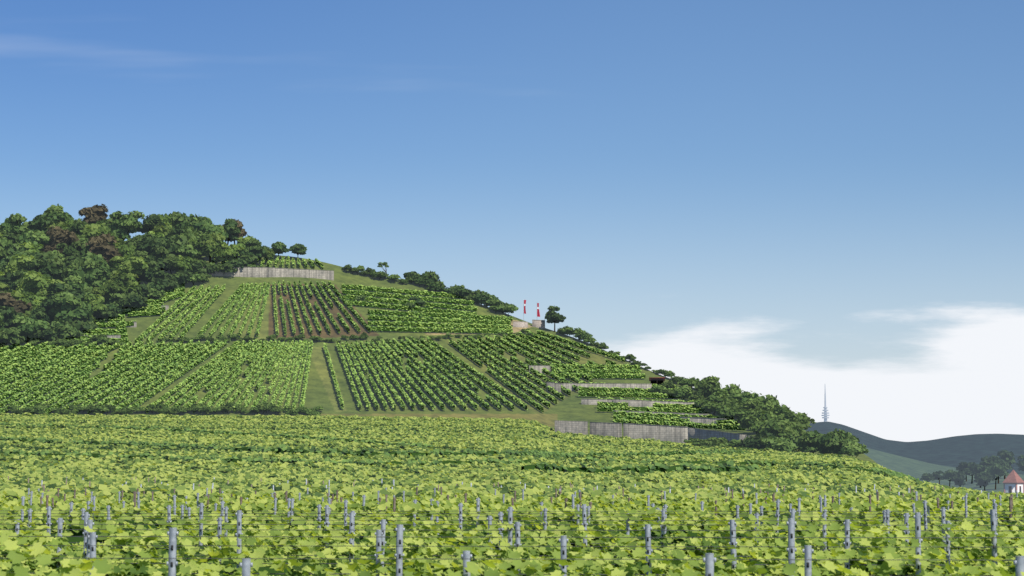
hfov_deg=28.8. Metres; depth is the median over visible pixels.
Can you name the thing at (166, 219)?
forest tree
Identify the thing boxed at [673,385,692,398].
bush
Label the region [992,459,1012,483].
village tree
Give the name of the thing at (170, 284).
bush
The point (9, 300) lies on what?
forest tree
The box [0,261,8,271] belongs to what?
forest tree
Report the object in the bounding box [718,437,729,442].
bush
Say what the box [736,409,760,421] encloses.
bush
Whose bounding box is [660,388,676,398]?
bush
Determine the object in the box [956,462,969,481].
village tree
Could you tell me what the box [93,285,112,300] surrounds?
forest tree
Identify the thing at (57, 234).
forest tree
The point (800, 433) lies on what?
bush
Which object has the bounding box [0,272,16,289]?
forest tree
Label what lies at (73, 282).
forest tree
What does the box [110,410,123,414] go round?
bush
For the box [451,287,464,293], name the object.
bush
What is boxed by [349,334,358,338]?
bush
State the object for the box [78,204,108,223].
forest tree
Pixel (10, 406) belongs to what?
bush
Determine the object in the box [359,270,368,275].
bush
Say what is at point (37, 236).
forest tree
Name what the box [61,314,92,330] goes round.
bush
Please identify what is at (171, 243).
forest tree
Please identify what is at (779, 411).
bush
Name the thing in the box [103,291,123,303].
bush
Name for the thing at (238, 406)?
bush
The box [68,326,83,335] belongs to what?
bush
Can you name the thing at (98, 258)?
forest tree
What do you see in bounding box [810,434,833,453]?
tree
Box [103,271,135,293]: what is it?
forest tree
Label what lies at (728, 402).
bush
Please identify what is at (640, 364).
bush
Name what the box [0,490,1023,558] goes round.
vines
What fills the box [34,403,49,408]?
bush
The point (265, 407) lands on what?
bush
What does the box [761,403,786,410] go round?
bush
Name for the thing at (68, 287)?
forest tree
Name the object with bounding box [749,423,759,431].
bush
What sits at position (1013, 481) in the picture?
small garden house
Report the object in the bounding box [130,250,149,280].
forest tree
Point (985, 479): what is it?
village tree
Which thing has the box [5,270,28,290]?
forest tree
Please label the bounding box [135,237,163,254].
forest tree
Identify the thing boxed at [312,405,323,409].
bush
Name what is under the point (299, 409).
bush
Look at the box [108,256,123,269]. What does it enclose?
forest tree
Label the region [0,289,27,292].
forest tree
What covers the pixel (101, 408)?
bush
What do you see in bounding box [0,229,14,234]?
forest tree
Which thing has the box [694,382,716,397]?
bush
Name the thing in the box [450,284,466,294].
bush
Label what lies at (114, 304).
bush
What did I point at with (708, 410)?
bush
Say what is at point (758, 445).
bush
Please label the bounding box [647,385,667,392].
bush
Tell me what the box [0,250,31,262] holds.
forest tree
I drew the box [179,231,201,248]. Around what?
forest tree
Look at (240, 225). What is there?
forest tree
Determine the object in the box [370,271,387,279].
bush
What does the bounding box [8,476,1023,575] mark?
trellis posts
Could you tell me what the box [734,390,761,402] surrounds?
bush
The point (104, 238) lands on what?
forest tree
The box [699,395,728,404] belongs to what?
bush
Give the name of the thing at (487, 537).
trellis wires
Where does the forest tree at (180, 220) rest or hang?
on the terrain ground
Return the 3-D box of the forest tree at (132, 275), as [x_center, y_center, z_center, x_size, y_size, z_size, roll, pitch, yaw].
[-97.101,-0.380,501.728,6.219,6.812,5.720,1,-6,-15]
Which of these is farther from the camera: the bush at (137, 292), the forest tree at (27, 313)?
the bush at (137, 292)
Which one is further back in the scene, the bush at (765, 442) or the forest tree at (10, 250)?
the forest tree at (10, 250)
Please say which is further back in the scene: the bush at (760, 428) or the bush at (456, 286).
the bush at (456, 286)
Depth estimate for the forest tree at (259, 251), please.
532.60 m
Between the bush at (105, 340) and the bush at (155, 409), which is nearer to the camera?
the bush at (155, 409)
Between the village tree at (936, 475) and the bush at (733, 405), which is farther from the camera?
the village tree at (936, 475)
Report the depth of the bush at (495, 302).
544.43 m
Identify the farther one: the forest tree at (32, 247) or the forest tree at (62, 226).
the forest tree at (62, 226)
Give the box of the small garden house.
[1002,469,1023,492]
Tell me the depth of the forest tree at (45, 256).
499.04 m
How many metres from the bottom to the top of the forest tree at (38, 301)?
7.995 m
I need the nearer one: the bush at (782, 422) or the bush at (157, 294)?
the bush at (782, 422)
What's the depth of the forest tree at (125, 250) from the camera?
515.00 m
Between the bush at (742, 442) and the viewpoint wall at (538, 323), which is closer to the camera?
the bush at (742, 442)
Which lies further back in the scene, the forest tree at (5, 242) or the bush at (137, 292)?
the forest tree at (5, 242)
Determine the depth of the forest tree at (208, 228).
534.93 m
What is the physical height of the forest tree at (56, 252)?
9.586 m
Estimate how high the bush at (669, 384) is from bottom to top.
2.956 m
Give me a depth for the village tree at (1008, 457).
920.33 m
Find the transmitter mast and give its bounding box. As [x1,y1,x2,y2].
[821,389,829,421]
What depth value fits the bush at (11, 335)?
462.34 m
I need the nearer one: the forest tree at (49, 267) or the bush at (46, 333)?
the bush at (46, 333)
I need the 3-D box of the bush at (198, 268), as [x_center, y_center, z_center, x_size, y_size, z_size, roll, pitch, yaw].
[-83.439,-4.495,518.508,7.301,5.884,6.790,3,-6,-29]
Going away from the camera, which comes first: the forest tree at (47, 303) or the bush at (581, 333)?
the forest tree at (47, 303)
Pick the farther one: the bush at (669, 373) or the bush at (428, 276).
the bush at (428, 276)
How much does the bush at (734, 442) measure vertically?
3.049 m
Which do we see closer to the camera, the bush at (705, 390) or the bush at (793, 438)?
the bush at (793, 438)
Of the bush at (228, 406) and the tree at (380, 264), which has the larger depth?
the tree at (380, 264)
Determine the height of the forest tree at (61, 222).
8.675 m
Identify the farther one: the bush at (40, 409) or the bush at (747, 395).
the bush at (747, 395)
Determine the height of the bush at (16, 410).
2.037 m
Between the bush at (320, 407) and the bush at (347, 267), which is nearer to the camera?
the bush at (320, 407)
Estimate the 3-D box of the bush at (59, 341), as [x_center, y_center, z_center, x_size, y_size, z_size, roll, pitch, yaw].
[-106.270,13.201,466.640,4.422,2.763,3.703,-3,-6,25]
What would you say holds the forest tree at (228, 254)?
on the terrain ground
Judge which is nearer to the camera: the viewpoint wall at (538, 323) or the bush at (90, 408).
the bush at (90, 408)
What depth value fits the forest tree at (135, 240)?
521.21 m
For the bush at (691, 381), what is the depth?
493.54 m
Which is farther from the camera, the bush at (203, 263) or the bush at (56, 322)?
the bush at (203, 263)
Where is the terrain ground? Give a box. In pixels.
[0,248,876,463]
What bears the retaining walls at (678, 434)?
on the terrain ground
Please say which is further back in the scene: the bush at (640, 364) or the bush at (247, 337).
the bush at (640, 364)
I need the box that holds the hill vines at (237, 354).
[0,255,745,430]
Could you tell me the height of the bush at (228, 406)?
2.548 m
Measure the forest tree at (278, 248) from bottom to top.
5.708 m
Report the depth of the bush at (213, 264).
521.92 m
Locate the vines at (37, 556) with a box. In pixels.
[0,509,1023,575]
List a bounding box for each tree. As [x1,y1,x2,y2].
[0,213,31,233]
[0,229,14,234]
[0,235,11,260]
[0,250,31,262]
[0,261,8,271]
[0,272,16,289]
[0,283,8,291]
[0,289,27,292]
[0,291,33,313]
[0,306,15,326]
[0,313,4,329]
[2,233,20,242]
[2,242,28,259]
[4,312,22,328]
[5,252,35,272]
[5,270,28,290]
[8,289,35,310]
[12,314,50,342]
[16,229,51,245]
[16,270,51,295]
[19,242,42,253]
[22,257,65,280]
[23,310,31,316]
[27,214,57,233]
[28,306,51,323]
[31,251,61,259]
[31,296,45,307]
[36,279,65,296]
[38,252,65,274]
[39,282,85,319]
[41,245,63,254]
[43,203,73,225]
[44,225,79,248]
[45,223,67,229]
[48,250,64,259]
[48,291,93,319]
[51,284,71,293]
[55,240,85,257]
[56,220,70,230]
[62,275,92,293]
[63,255,81,267]
[64,219,82,225]
[64,263,81,278]
[65,258,112,286]
[66,218,90,234]
[71,250,109,269]
[74,236,110,253]
[76,233,118,253]
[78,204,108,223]
[79,221,116,238]
[79,287,100,295]
[82,293,106,312]
[89,242,121,263]
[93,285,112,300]
[98,218,114,230]
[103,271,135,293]
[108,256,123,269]
[109,210,144,232]
[110,214,137,239]
[110,241,128,247]
[115,237,123,243]
[116,244,137,257]
[119,255,148,275]
[124,231,157,245]
[128,273,138,282]
[129,276,140,290]
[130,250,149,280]
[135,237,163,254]
[139,214,166,233]
[143,261,172,282]
[145,231,163,237]
[147,246,179,269]
[152,225,172,235]
[154,235,192,270]
[157,213,174,226]
[165,226,185,235]
[168,211,197,229]
[173,233,199,248]
[175,243,198,257]
[177,255,191,271]
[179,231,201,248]
[184,226,203,236]
[187,216,212,229]
[197,233,225,262]
[198,222,228,239]
[215,242,235,262]
[220,219,246,244]
[224,218,240,243]
[229,244,246,258]
[237,235,261,246]
[239,239,265,257]
[262,247,274,260]
[271,241,288,254]
[289,243,306,254]
[377,262,388,278]
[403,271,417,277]
[545,306,565,331]
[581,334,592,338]
[920,473,933,481]
[932,470,945,484]
[941,469,957,486]
[950,471,966,486]
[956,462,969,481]
[962,462,982,483]
[971,465,988,487]
[973,472,994,490]
[980,455,999,466]
[985,463,1008,489]
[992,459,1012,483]
[997,450,1015,478]
[1016,455,1023,470]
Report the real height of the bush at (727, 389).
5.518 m
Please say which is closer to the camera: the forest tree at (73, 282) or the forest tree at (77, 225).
the forest tree at (73, 282)
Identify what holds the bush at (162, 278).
on the terrain ground
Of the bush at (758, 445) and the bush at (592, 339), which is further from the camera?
the bush at (592, 339)
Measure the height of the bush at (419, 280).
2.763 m
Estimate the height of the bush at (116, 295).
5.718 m
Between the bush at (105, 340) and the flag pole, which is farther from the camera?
the flag pole
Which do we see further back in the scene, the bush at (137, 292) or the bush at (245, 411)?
the bush at (137, 292)
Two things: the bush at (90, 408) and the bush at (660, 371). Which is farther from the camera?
the bush at (660, 371)
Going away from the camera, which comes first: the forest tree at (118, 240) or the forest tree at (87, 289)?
the forest tree at (87, 289)
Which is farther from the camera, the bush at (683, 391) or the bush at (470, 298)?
the bush at (470, 298)
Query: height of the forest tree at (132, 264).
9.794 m
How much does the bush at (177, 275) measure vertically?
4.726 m
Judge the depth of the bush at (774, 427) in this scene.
391.59 m
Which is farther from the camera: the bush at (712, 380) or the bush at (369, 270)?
the bush at (369, 270)
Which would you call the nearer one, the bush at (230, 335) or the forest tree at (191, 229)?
the bush at (230, 335)
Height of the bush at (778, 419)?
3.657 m
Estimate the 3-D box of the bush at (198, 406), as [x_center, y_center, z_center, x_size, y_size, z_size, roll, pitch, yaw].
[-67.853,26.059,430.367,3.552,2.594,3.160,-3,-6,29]
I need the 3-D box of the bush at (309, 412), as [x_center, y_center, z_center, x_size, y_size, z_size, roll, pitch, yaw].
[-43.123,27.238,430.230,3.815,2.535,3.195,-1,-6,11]
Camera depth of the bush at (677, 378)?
499.49 m
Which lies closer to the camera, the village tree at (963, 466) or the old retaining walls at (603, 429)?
the old retaining walls at (603, 429)
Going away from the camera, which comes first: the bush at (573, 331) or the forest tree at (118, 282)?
the forest tree at (118, 282)
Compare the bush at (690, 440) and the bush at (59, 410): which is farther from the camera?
the bush at (59, 410)
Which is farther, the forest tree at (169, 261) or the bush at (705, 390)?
the forest tree at (169, 261)
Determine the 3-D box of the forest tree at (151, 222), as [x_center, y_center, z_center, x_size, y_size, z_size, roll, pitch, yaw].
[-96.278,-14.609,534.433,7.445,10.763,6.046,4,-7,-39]
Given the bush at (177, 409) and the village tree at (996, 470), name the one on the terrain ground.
the bush at (177, 409)
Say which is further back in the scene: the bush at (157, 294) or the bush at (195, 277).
the bush at (195, 277)
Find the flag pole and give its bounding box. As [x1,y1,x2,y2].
[537,303,539,316]
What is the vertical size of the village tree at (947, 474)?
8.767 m
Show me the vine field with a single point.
(111, 474)
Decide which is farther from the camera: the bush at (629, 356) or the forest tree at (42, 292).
the bush at (629, 356)
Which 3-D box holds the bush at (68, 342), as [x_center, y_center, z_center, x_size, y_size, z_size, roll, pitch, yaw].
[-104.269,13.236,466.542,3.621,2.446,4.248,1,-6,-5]
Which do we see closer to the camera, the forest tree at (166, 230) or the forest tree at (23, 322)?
the forest tree at (23, 322)
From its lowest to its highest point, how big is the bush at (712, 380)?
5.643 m
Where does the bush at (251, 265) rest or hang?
on the terrain ground
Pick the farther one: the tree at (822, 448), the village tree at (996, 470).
the village tree at (996, 470)
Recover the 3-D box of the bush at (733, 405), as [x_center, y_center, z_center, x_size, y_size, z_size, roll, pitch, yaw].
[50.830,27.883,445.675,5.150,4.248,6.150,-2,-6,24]
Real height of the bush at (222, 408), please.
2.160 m
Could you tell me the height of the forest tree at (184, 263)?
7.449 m
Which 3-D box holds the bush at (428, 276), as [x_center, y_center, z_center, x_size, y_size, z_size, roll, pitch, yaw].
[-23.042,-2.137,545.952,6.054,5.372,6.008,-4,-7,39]
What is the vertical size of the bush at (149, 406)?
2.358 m
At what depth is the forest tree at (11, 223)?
527.03 m
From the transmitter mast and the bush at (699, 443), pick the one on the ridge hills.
the transmitter mast
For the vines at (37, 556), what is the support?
on the terrain ground
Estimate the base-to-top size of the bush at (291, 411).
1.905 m
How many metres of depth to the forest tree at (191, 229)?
534.55 m
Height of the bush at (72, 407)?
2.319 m
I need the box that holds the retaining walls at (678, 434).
[100,267,752,442]
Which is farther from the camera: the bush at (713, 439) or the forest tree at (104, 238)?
the forest tree at (104, 238)
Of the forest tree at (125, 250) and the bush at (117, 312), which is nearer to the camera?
the bush at (117, 312)
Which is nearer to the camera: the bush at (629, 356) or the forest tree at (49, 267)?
the forest tree at (49, 267)
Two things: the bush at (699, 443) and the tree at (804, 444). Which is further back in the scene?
the bush at (699, 443)
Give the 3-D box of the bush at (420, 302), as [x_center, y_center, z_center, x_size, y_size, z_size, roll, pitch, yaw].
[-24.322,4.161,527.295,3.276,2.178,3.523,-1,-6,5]
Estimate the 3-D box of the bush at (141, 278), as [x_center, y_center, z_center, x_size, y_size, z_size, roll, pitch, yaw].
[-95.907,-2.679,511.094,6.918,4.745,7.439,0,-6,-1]
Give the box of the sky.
[0,0,1023,441]
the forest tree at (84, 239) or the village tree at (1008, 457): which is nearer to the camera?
the forest tree at (84, 239)
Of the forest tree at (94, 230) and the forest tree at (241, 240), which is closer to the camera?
the forest tree at (94, 230)
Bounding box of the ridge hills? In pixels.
[803,422,1023,474]
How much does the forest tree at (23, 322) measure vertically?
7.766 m
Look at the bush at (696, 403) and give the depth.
461.32 m
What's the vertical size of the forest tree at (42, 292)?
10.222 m
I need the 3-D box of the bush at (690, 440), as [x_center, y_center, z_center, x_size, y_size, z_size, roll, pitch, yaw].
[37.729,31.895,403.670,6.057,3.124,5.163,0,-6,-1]
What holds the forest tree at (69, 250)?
on the terrain ground
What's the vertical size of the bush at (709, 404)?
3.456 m
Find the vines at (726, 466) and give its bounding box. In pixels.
[0,422,926,481]
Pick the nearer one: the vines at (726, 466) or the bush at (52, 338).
the vines at (726, 466)
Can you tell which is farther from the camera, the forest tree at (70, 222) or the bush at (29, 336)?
the forest tree at (70, 222)
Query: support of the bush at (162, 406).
on the terrain ground
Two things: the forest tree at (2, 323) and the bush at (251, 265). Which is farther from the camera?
the bush at (251, 265)
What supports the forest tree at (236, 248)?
on the terrain ground
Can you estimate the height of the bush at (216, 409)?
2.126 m
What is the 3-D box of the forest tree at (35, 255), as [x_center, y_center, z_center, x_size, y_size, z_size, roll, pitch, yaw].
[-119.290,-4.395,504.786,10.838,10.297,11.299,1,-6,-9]
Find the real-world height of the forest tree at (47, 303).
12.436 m
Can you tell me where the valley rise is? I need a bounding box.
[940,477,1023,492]
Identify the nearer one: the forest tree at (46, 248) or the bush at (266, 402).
the bush at (266, 402)
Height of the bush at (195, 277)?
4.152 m
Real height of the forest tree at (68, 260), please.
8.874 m
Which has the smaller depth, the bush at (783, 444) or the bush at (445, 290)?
the bush at (783, 444)
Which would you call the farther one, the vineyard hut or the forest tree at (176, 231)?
the forest tree at (176, 231)
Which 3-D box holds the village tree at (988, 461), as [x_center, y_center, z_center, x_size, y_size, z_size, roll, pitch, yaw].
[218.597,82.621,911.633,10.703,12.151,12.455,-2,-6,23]
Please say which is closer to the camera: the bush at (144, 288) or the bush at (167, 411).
the bush at (167, 411)
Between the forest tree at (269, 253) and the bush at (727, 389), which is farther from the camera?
the forest tree at (269, 253)
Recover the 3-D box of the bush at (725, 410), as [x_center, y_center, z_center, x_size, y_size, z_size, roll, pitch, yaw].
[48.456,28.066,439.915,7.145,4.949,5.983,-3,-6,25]
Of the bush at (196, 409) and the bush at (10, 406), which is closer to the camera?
the bush at (10, 406)
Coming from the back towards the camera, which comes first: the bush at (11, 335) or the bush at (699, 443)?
the bush at (11, 335)
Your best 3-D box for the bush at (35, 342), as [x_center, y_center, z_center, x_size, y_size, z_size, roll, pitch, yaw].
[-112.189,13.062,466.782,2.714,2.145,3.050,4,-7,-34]
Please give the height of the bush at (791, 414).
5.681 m
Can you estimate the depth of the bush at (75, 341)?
466.95 m
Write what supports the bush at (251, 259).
on the terrain ground
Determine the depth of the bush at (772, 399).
448.22 m
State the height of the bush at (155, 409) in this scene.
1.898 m
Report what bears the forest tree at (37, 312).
on the terrain ground
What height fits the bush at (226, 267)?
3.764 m
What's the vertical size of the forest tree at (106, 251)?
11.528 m
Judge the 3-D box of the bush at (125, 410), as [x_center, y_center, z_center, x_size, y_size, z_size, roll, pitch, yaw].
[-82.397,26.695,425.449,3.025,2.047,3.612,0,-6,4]
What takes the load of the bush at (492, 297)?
on the terrain ground
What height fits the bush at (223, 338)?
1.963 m
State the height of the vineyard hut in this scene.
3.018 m
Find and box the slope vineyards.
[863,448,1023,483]
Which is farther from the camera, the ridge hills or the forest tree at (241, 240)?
the ridge hills
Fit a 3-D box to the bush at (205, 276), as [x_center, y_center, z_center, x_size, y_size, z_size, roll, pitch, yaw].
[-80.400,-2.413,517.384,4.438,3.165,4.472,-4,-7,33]
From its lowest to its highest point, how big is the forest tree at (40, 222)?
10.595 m
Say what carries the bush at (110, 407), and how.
on the terrain ground
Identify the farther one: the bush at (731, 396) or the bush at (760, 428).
the bush at (731, 396)
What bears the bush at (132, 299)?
on the terrain ground
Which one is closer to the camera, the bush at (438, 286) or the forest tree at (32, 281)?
the forest tree at (32, 281)
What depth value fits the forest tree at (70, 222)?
533.12 m
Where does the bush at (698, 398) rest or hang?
on the terrain ground
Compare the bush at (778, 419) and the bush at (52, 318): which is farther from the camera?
the bush at (52, 318)
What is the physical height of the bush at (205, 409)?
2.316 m
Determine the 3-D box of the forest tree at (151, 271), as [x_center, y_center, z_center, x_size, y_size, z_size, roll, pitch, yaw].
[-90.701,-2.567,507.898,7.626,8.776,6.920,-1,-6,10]
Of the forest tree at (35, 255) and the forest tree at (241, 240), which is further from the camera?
the forest tree at (241, 240)
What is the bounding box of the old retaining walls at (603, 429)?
[74,305,621,437]
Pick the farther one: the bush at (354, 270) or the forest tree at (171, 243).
the bush at (354, 270)
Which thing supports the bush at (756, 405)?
on the terrain ground
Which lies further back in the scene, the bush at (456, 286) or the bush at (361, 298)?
the bush at (456, 286)
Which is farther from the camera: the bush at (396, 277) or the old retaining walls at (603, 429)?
the bush at (396, 277)
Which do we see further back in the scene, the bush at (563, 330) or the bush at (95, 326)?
the bush at (563, 330)
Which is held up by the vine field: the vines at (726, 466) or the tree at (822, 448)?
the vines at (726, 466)
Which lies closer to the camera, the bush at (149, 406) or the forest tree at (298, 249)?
the bush at (149, 406)
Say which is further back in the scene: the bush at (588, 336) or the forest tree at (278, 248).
the forest tree at (278, 248)
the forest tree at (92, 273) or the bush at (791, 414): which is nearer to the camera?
the bush at (791, 414)
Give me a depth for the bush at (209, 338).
476.37 m
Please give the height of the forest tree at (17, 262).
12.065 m
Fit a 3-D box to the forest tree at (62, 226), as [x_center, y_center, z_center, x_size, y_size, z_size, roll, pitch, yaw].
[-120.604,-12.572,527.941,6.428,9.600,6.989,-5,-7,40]
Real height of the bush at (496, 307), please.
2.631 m
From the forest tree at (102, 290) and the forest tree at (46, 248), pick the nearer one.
the forest tree at (102, 290)
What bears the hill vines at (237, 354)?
on the terrain ground
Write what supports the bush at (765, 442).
on the terrain ground
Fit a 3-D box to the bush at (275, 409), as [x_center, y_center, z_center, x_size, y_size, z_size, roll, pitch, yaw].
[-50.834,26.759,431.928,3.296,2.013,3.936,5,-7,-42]
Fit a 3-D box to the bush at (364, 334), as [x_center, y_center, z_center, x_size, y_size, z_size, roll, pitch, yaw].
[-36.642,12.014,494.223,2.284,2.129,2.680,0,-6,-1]
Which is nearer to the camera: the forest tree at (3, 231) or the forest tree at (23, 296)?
the forest tree at (23, 296)
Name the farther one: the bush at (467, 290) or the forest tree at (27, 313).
the bush at (467, 290)
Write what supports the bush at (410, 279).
on the terrain ground
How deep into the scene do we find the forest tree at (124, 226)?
527.66 m
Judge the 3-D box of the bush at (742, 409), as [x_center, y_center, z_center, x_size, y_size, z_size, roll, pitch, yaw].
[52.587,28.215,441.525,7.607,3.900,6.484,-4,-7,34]
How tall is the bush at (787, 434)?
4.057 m
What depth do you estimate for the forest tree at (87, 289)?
486.97 m
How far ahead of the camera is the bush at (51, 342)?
465.51 m
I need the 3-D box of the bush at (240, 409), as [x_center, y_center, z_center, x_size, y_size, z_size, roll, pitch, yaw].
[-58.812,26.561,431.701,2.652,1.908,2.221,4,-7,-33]
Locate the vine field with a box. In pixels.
[0,411,1023,506]
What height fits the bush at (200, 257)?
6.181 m
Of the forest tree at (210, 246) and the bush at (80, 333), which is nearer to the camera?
the bush at (80, 333)
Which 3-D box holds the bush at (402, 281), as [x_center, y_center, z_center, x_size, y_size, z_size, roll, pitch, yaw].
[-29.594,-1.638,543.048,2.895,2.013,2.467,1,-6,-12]
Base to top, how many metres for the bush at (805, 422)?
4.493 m
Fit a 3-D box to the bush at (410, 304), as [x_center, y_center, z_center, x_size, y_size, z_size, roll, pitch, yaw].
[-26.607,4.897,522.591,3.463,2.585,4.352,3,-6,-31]
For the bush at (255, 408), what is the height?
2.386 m
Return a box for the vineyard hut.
[649,377,664,384]
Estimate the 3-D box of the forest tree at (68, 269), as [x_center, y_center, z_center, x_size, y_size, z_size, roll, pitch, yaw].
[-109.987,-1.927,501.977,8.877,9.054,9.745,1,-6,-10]
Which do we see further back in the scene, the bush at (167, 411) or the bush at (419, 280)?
the bush at (419, 280)
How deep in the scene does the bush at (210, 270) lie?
521.04 m
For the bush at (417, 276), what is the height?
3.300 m
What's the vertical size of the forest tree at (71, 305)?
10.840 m
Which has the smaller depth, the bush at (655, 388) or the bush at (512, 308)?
the bush at (655, 388)
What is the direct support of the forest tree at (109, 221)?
on the terrain ground
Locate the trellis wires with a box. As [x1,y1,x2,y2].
[0,511,1023,575]
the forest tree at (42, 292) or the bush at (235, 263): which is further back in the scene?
the bush at (235, 263)
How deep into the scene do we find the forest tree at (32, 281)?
484.18 m
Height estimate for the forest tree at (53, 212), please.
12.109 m
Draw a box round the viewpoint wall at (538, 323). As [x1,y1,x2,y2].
[513,320,544,328]
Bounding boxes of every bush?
[0,327,25,345]
[5,324,36,337]
[8,404,19,410]
[11,408,23,413]
[24,407,34,412]
[28,339,39,345]
[31,327,62,337]
[32,406,44,414]
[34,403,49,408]
[42,328,66,340]
[47,314,54,324]
[47,341,56,344]
[51,318,79,332]
[53,325,78,337]
[53,407,66,414]
[55,338,66,344]
[60,340,73,345]
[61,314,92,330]
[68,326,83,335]
[69,404,82,409]
[70,339,81,343]
[82,405,96,411]
[89,334,106,341]
[90,323,98,328]
[93,306,117,319]
[95,406,109,411]
[96,337,113,343]
[101,403,115,413]
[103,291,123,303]
[105,304,120,313]
[107,301,122,311]
[108,291,140,308]
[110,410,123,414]
[114,291,147,308]
[119,408,132,413]
[127,286,142,295]
[135,272,145,281]
[135,281,153,297]
[144,281,164,291]
[145,288,166,298]
[145,404,155,410]
[150,275,178,289]
[151,407,160,413]
[155,402,168,409]
[157,279,177,290]
[158,408,176,413]
[171,406,186,412]
[172,272,184,284]
[173,270,194,286]
[181,261,206,273]
[184,272,204,285]
[190,254,204,261]
[190,403,206,408]
[190,407,198,413]
[191,258,207,266]
[198,406,212,414]
[199,273,211,281]
[203,265,214,274]
[205,336,213,340]
[206,262,219,271]
[212,406,220,414]
[215,263,237,272]
[216,335,225,340]
[218,405,229,413]
[220,403,233,412]
[224,258,249,267]
[227,333,238,340]
[232,404,241,408]
[235,406,246,410]
[239,253,258,263]
[241,409,251,412]
[243,264,260,266]
[243,335,252,341]
[250,406,260,410]
[256,404,272,412]
[259,400,275,411]
[270,407,284,411]
[285,409,297,414]
[295,407,304,413]
[304,408,320,414]
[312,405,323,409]
[341,264,351,270]
[348,268,359,273]
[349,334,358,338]
[352,265,364,271]
[355,295,365,301]
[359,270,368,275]
[360,332,368,337]
[366,267,375,276]
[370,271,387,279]
[388,274,400,279]
[398,278,407,283]
[404,302,416,306]
[405,275,416,282]
[408,273,419,280]
[409,296,422,300]
[414,278,423,285]
[414,300,425,304]
[419,270,439,284]
[426,281,444,290]
[439,287,452,292]
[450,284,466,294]
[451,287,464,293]
[456,288,471,295]
[465,295,477,301]
[467,289,482,302]
[473,291,489,300]
[475,295,498,307]
[484,299,502,306]
[488,305,504,310]
[504,304,518,315]
[560,325,570,333]
[566,327,581,335]
[574,330,588,337]
[582,337,596,342]
[594,342,606,348]
[624,354,635,361]
[634,361,647,367]
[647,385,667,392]
[656,369,664,373]
[658,381,674,387]
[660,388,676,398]
[664,370,675,376]
[670,376,686,381]
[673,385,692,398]
[677,379,688,386]
[680,377,698,388]
[683,438,704,442]
[690,394,705,400]
[692,439,720,447]
[694,376,721,388]
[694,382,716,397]
[694,400,702,406]
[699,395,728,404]
[701,401,717,413]
[703,437,722,444]
[704,402,722,412]
[711,399,740,410]
[712,384,741,395]
[715,392,729,396]
[716,404,743,418]
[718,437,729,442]
[725,439,739,446]
[727,392,741,398]
[731,403,741,418]
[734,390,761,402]
[734,408,761,417]
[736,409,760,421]
[737,400,767,410]
[737,435,756,447]
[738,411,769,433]
[745,433,779,449]
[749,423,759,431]
[751,394,779,406]
[755,420,776,435]
[759,420,796,435]
[760,436,795,451]
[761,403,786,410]
[762,413,780,421]
[763,419,796,437]
[767,406,788,415]
[767,437,796,451]
[769,415,786,421]
[779,410,804,421]
[779,430,797,437]
[784,431,812,451]
[788,417,815,429]
[788,434,799,451]
[789,422,805,432]
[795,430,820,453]
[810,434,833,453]
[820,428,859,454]
[839,441,869,456]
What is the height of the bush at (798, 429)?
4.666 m
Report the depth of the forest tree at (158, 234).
526.29 m
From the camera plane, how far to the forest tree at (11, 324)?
469.16 m
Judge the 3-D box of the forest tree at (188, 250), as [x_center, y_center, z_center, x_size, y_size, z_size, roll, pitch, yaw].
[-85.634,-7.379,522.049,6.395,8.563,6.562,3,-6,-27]
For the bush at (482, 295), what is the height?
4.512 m
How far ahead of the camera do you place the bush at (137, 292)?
495.88 m
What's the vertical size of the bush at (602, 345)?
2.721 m
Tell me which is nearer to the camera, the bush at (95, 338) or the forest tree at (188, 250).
the bush at (95, 338)
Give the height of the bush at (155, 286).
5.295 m
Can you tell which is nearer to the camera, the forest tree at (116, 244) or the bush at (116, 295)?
the bush at (116, 295)
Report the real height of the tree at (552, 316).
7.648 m
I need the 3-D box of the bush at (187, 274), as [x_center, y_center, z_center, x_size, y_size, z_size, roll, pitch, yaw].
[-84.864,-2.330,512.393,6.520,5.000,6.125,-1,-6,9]
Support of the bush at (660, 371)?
on the terrain ground
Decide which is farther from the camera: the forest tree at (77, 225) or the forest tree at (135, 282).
the forest tree at (77, 225)
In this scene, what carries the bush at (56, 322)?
on the terrain ground
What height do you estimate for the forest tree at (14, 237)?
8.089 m
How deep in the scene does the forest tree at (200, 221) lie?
537.35 m
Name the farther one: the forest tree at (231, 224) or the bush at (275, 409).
the forest tree at (231, 224)
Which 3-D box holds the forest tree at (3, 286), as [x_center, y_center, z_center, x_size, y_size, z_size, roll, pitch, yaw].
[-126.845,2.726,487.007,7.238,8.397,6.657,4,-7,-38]
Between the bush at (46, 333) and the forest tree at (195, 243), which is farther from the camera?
the forest tree at (195, 243)
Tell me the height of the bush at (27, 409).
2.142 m

